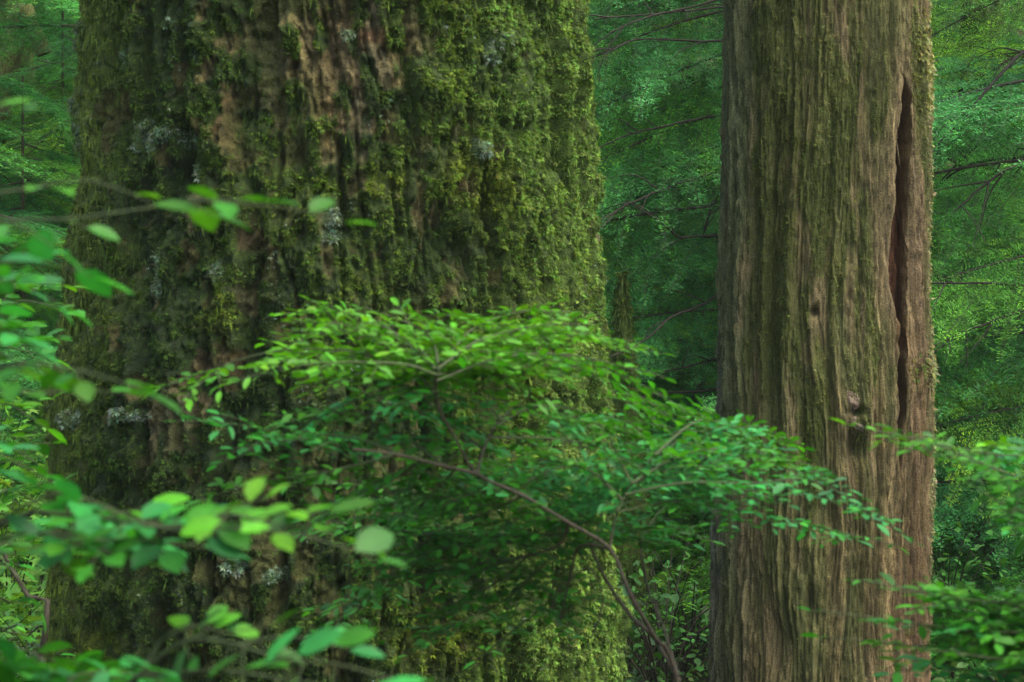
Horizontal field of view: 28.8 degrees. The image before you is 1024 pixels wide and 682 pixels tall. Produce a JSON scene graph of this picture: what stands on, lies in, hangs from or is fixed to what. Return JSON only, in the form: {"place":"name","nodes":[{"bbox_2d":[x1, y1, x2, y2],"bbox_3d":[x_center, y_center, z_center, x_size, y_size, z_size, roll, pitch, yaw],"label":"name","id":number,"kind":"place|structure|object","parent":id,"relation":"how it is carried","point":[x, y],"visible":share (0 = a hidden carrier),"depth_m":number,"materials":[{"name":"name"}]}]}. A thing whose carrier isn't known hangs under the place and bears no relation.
{"place":"outdoors","nodes":[
{"label":"outdoors","id":0,"kind":"place"},
{"bbox_2d":[9,0,1023,681],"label":"ground","id":1,"kind":"structure","parent":0,"point":[641,320],"depth_m":19.33,"materials":[{"name":"green plant"}]},
{"bbox_2d":[0,409,43,583],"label":"understory bush","id":2,"kind":"object","parent":1,"relation":"on","point":[18,480],"visible":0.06,"depth_m":12.36,"materials":[{"name":"green plant"}]},
{"bbox_2d":[0,594,44,678],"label":"understory bush","id":3,"kind":"object","parent":1,"relation":"on","point":[8,613],"visible":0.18,"depth_m":8.03,"materials":[{"name":"green plant"}]},
{"bbox_2d":[0,524,46,678],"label":"understory bush","id":4,"kind":"object","parent":1,"relation":"on","point":[4,607],"visible":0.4,"depth_m":8.26,"materials":[{"name":"green plant"}]},
{"bbox_2d":[1,452,46,583],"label":"understory bush","id":5,"kind":"object","parent":1,"relation":"on","point":[27,510],"visible":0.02,"depth_m":11.37,"materials":[{"name":"green plant"}]},
{"bbox_2d":[0,444,48,678],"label":"understory bush","id":6,"kind":"object","parent":1,"relation":"on","point":[37,573],"visible":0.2,"depth_m":9.04,"materials":[{"name":"green plant"}]},
{"bbox_2d":[0,389,48,612],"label":"understory bush","id":7,"kind":"object","parent":1,"relation":"on","point":[24,471],"visible":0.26,"depth_m":9.94,"materials":[{"name":"green plant"}]},
{"bbox_2d":[0,491,48,650],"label":"understory bush","id":8,"kind":"object","parent":1,"relation":"on","point":[34,583],"visible":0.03,"depth_m":10.16,"materials":[{"name":"green plant"}]},
{"bbox_2d":[0,3,50,292],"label":"leaning tree","id":9,"kind":"object","parent":1,"relation":"on","point":[28,10],"visible":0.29,"depth_m":14.73,"materials":[{"name":"green plant"}]},
{"bbox_2d":[12,612,43,677],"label":"understory bush","id":10,"kind":"object","parent":1,"relation":"on","point":[17,639],"visible":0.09,"depth_m":7.46,"materials":[{"name":"green plant"}]},
{"bbox_2d":[0,215,66,634],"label":"hemlock tree","id":11,"kind":"object","parent":1,"relation":"on","point":[30,357],"visible":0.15,"depth_m":11.37,"materials":[{"name":"green plant"}]},
{"bbox_2d":[0,0,78,480],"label":"hemlock tree","id":12,"kind":"object","parent":1,"relation":"on","point":[25,60],"visible":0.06,"depth_m":15.87,"materials":[{"name":"green plant"}]},
{"bbox_2d":[35,81,72,107],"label":"foliage","id":13,"kind":"object","parent":12,"relation":"on","point":[56,92],"visible":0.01,"depth_m":16.23,"materials":[{"name":"green plant"}]},
{"bbox_2d":[0,0,79,467],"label":"hemlock tree","id":14,"kind":"object","parent":1,"relation":"on","point":[40,98],"visible":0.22,"depth_m":12.40,"materials":[{"name":"green plant"}]},
{"bbox_2d":[0,236,64,291],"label":"foliage","id":15,"kind":"object","parent":14,"relation":"on","point":[3,254],"visible":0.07,"depth_m":12.72,"materials":[{"name":"green plant"}]},
{"bbox_2d":[0,76,80,582],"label":"hemlock tree","id":16,"kind":"object","parent":1,"relation":"on","point":[75,167],"visible":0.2,"depth_m":12.74,"materials":[{"name":"green plant"}]},
{"bbox_2d":[0,0,80,442],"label":"hemlock tree","id":17,"kind":"object","parent":1,"relation":"on","point":[46,133],"visible":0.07,"depth_m":13.91,"materials":[{"name":"green plant"}]},
{"bbox_2d":[0,5,80,482],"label":"hemlock tree","id":18,"kind":"object","parent":1,"relation":"on","point":[61,59],"visible":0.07,"depth_m":14.45,"materials":[{"name":"green plant"}]},
{"bbox_2d":[0,274,85,663],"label":"salmonberry shrub","id":19,"kind":"object","parent":1,"relation":"on","point":[44,449],"visible":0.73,"depth_m":4.96,"materials":[{"name":"green plant"}]},
{"bbox_2d":[34,0,76,291],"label":"hemlock tree","id":20,"kind":"object","parent":1,"relation":"on","point":[43,77],"visible":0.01,"depth_m":18.07,"materials":[{"name":"green plant"}]},
{"bbox_2d":[34,1,79,293],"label":"hemlock tree","id":21,"kind":"object","parent":1,"relation":"on","point":[49,82],"visible":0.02,"depth_m":17.98,"materials":[{"name":"green plant"}]},
{"bbox_2d":[0,98,375,485],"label":"huckleberry shrub","id":22,"kind":"object","parent":1,"relation":"on","point":[39,246],"visible":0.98,"depth_m":2.25,"materials":[{"name":"green plant"}]},
{"bbox_2d":[0,473,433,681],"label":"huckleberry shrub","id":23,"kind":"object","parent":1,"relation":"on","point":[200,521],"visible":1,"depth_m":2.33,"materials":[{"name":"green plant"}]},
{"bbox_2d":[38,0,633,681],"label":"conifer tree","id":24,"kind":"object","parent":1,"relation":"on","point":[450,148],"visible":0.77,"depth_m":6.25,"materials":[{"name":"green plant"}]},
{"bbox_2d":[2,5,1023,681],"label":"ground cover","id":25,"kind":"object","parent":1,"relation":"on","point":[950,679],"visible":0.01,"depth_m":9.22,"materials":[{"name":"green plant"}]},
{"bbox_2d":[137,295,923,681],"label":"huckleberry shrub","id":26,"kind":"object","parent":1,"relation":"on","point":[433,361],"visible":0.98,"depth_m":4.18,"materials":[{"name":"green plant"}]},
{"bbox_2d":[600,207,651,251],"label":"foliage","id":27,"kind":"object","parent":1,"relation":"on","point":[625,230],"visible":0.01,"depth_m":19.98,"materials":[{"name":"green plant"}]},
{"bbox_2d":[607,271,657,677],"bbox_3d":[0.552,0.900,9.993,0.423,2.500,0.439,0,0,0],"label":"mossy stump","id":28,"kind":"object","parent":1,"relation":"on","point":[623,327],"visible":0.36,"depth_m":9.93,"materials":[{"name":"green plant"}]},
{"bbox_2d":[590,0,720,513],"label":"hemlock tree","id":29,"kind":"object","parent":1,"relation":"on","point":[626,182],"visible":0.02,"depth_m":12.38,"materials":[{"name":"green plant"}]},
{"bbox_2d":[594,31,719,618],"bbox_3d":[0.542,0.022,12.011,2.693,3.800,2.404,0,0,14],"label":"hemlock tree","id":30,"kind":"object","parent":1,"relation":"on","point":[654,277],"visible":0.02,"depth_m":11.78,"materials":[{"name":"green plant"}]},
{"bbox_2d":[595,7,722,432],"bbox_3d":[1.324,-0.168,13.537,2.815,4.936,3.106,0,0,-33],"label":"hemlock tree","id":31,"kind":"object","parent":1,"relation":"on","point":[680,163],"visible":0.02,"depth_m":13.50,"materials":[{"name":"green plant"}]},
{"bbox_2d":[601,142,717,651],"bbox_3d":[1.154,0.393,10.908,2.339,3.011,2.009,0,0,27],"label":"hemlock tree","id":32,"kind":"object","parent":1,"relation":"on","point":[708,266],"visible":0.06,"depth_m":10.62,"materials":[{"name":"green plant"}]},
{"bbox_2d":[600,0,722,386],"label":"hemlock tree","id":33,"kind":"object","parent":1,"relation":"on","point":[679,157],"depth_m":15.46,"materials":[{"name":"green plant"}]},
{"bbox_2d":[606,275,717,433],"bbox_3d":[0.972,0.573,12.967,1.827,2.154,2.014,0,0,44],"label":"understory bush","id":34,"kind":"object","parent":1,"relation":"on","point":[668,365],"depth_m":12.65,"materials":[{"name":"green plant"}]},
{"bbox_2d":[615,530,709,681],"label":"understory bush","id":35,"kind":"object","parent":1,"relation":"on","point":[647,646],"visible":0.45,"depth_m":9.21,"materials":[{"name":"green plant"}]},
{"bbox_2d":[614,519,710,681],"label":"understory bush","id":36,"kind":"object","parent":1,"relation":"on","point":[675,598],"visible":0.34,"depth_m":9.76,"materials":[{"name":"green plant"}]},
{"bbox_2d":[615,562,709,681],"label":"understory bush","id":37,"kind":"object","parent":1,"relation":"on","point":[632,638],"visible":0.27,"depth_m":9.36,"materials":[{"name":"green plant"}]},
{"bbox_2d":[615,442,714,657],"bbox_3d":[0.763,1.065,10.435,1.270,1.217,1.438,0,0,-5],"label":"understory bush","id":38,"kind":"object","parent":1,"relation":"on","point":[676,654],"visible":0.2,"depth_m":10.28,"materials":[{"name":"green plant"}]},
{"bbox_2d":[632,288,717,458],"bbox_3d":[1.101,0.654,12.454,1.813,1.938,1.644,0,0,37],"label":"understory bush","id":39,"kind":"object","parent":1,"relation":"on","point":[690,376],"depth_m":12.02,"materials":[{"name":"green plant"}]},
{"bbox_2d":[640,365,715,440],"bbox_3d":[0.838,0.842,12.242,1.340,1.579,1.477,0,0,33],"label":"understory bush","id":40,"kind":"object","parent":1,"relation":"on","point":[678,381],"visible":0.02,"depth_m":12.38,"materials":[{"name":"green plant"}]},
{"bbox_2d":[649,537,709,632],"bbox_3d":[0.741,1.298,10.609,1.071,0.681,0.928,0,0,22],"label":"understory bush","id":41,"kind":"object","parent":1,"relation":"on","point":[673,567],"visible":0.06,"depth_m":10.29,"materials":[{"name":"green plant"}]},
{"bbox_2d":[647,376,714,591],"bbox_3d":[0.849,0.817,11.075,1.830,1.549,1.616,0,0,-4],"label":"understory bush","id":42,"kind":"object","parent":1,"relation":"on","point":[687,471],"visible":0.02,"depth_m":11.07,"materials":[{"name":"green plant"}]},
{"bbox_2d":[610,0,939,325],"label":"hemlock tree","id":43,"kind":"object","parent":1,"relation":"on","point":[713,61],"visible":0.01,"depth_m":18.09,"materials":[{"name":"green plant"}]},
{"bbox_2d":[585,0,1023,649],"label":"hemlock tree","id":44,"kind":"object","parent":1,"relation":"on","point":[659,122],"visible":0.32,"depth_m":10.43,"materials":[{"name":"green plant"}]},
{"bbox_2d":[706,0,940,681],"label":"dead snag","id":45,"kind":"object","parent":1,"relation":"on","point":[824,264],"visible":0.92,"depth_m":7.63,"materials":[{"name":"brown wood"}]},
{"bbox_2d":[688,0,1023,681],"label":"hemlock tree","id":46,"kind":"object","parent":1,"relation":"on","point":[965,323],"visible":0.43,"depth_m":9.49,"materials":[{"name":"green plant"}]},
{"bbox_2d":[699,0,1023,431],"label":"hemlock tree","id":47,"kind":"object","parent":1,"relation":"on","point":[938,34],"depth_m":16.22,"materials":[{"name":"green plant"}]},
{"bbox_2d":[797,418,1023,681],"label":"huckleberry shrub","id":48,"kind":"object","parent":1,"relation":"on","point":[997,643],"visible":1,"depth_m":3.58,"materials":[{"name":"green plant"}]},
{"bbox_2d":[930,505,1020,665],"bbox_3d":[2.097,1.103,9.400,1.472,0.936,1.276,0,0,39],"label":"understory bush","id":49,"kind":"object","parent":1,"relation":"on","point":[969,553],"visible":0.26,"depth_m":9.18,"materials":[{"name":"green plant"}]},
{"bbox_2d":[929,222,1023,617],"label":"hemlock tree","id":50,"kind":"object","parent":1,"relation":"on","point":[938,423],"visible":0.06,"depth_m":10.19,"materials":[{"name":"green plant"}]},
{"bbox_2d":[930,43,1023,572],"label":"hemlock tree","id":51,"kind":"object","parent":1,"relation":"on","point":[1010,204],"visible":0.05,"depth_m":11.74,"materials":[{"name":"green plant"}]},
{"bbox_2d":[930,32,1023,562],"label":"hemlock tree","id":52,"kind":"object","parent":1,"relation":"on","point":[1016,41],"visible":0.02,"depth_m":12.39,"materials":[{"name":"green plant"}]},
{"bbox_2d":[930,1,1023,434],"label":"hemlock tree","id":53,"kind":"object","parent":1,"relation":"on","point":[933,15],"depth_m":14.78,"materials":[{"name":"green plant"}]},
{"bbox_2d":[931,253,1023,630],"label":"hemlock tree","id":54,"kind":"object","parent":1,"relation":"on","point":[997,421],"visible":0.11,"depth_m":9.95,"materials":[{"name":"green plant"}]},
{"bbox_2d":[931,0,1023,503],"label":"hemlock tree","id":55,"kind":"object","parent":1,"relation":"on","point":[978,15],"visible":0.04,"depth_m":13.37,"materials":[{"name":"green plant"}]},
{"bbox_2d":[931,0,1023,410],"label":"hemlock tree","id":56,"kind":"object","parent":1,"relation":"on","point":[959,70],"visible":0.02,"depth_m":16.00,"materials":[{"name":"green plant"}]},
{"bbox_2d":[931,472,1023,621],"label":"understory bush","id":57,"kind":"object","parent":1,"relation":"on","point":[952,559],"visible":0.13,"depth_m":9.72,"materials":[{"name":"green plant"}]},
{"bbox_2d":[932,490,1023,625],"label":"understory bush","id":58,"kind":"object","parent":1,"relation":"on","point":[960,584],"visible":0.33,"depth_m":9.31,"materials":[{"name":"green plant"}]},
{"bbox_2d":[934,254,1022,466],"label":"understory bush","id":59,"kind":"object","parent":1,"relation":"on","point":[976,389],"visible":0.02,"depth_m":12.83,"materials":[{"name":"green plant"}]},
{"bbox_2d":[942,468,1022,588],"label":"understory bush","id":60,"kind":"object","parent":1,"relation":"on","point":[969,537],"visible":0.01,"depth_m":11.55,"materials":[{"name":"green plant"}]},
{"bbox_2d":[948,357,1021,503],"bbox_3d":[3.199,0.743,12.650,1.218,1.436,1.343,0,0,-41],"label":"understory bush","id":61,"kind":"object","parent":1,"relation":"on","point":[993,413],"visible":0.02,"depth_m":12.30,"materials":[{"name":"green plant"}]}
]}

